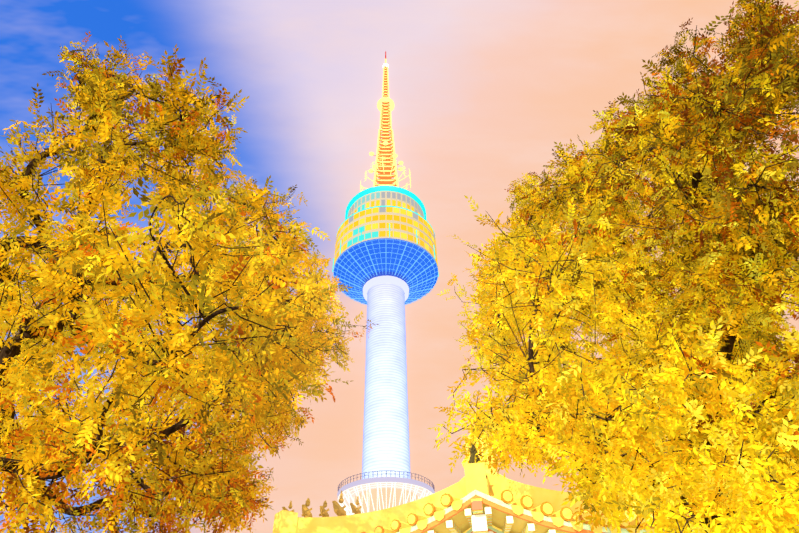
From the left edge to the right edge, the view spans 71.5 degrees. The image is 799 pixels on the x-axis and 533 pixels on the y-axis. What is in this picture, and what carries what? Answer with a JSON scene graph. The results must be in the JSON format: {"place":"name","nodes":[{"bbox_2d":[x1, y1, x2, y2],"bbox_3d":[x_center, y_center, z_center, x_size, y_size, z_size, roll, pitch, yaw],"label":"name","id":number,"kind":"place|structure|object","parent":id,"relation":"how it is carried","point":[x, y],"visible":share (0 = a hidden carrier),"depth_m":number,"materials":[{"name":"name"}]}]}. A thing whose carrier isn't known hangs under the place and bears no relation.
{"place":"outdoors","nodes":[
{"label":"outdoors","id":0,"kind":"place"},
{"bbox_2d":[0,31,378,532],"bbox_3d":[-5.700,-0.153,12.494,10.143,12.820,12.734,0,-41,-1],"label":"tree","id":1,"kind":"object","parent":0,"point":[224,360],"depth_m":8.32,"materials":[{"name":"yellow plant"}]},
{"bbox_2d":[0,0,798,532],"label":"sky","id":2,"kind":"structure","parent":0,"point":[482,92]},
{"label":"ground","id":3,"kind":"structure","parent":0,"visible":0},
{"bbox_2d":[337,471,434,514],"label":"tower base platform","id":4,"kind":"structure","parent":3,"relation":"on","point":[377,493],"depth_m":111.83,"materials":[{"name":"white concrete"}]},
{"bbox_2d":[362,276,410,478],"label":"tower shaft","id":5,"kind":"object","parent":4,"relation":"on","point":[386,437],"visible":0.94,"depth_m":131.50,"materials":[{"name":"white concrete"}]},
{"bbox_2d":[332,186,438,292],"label":"observation deck","id":6,"kind":"structure","parent":5,"relation":"on","point":[379,212],"depth_m":155.99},
{"bbox_2d":[333,238,437,304],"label":"observation deck underside","id":7,"kind":"object","parent":6,"relation":"attached to","point":[358,266],"visible":0.77,"depth_m":152.04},
{"bbox_2d":[360,51,410,190],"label":"antenna spire","id":8,"kind":"structure","parent":6,"relation":"on","point":[386,160],"depth_m":193.76,"materials":[{"name":"gold metal"}]},
{"bbox_2d":[273,433,723,532],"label":"pavilion roof","id":9,"kind":"structure","parent":3,"relation":"on","point":[478,498],"depth_m":8.45,"materials":[{"name":"tile"}]},
{"bbox_2d":[428,0,798,532],"bbox_3d":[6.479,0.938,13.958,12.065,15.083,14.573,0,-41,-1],"label":"tree","id":10,"kind":"object","parent":3,"relation":"on","point":[742,490],"depth_m":9.27,"materials":[{"name":"yellow plant"}]}
]}

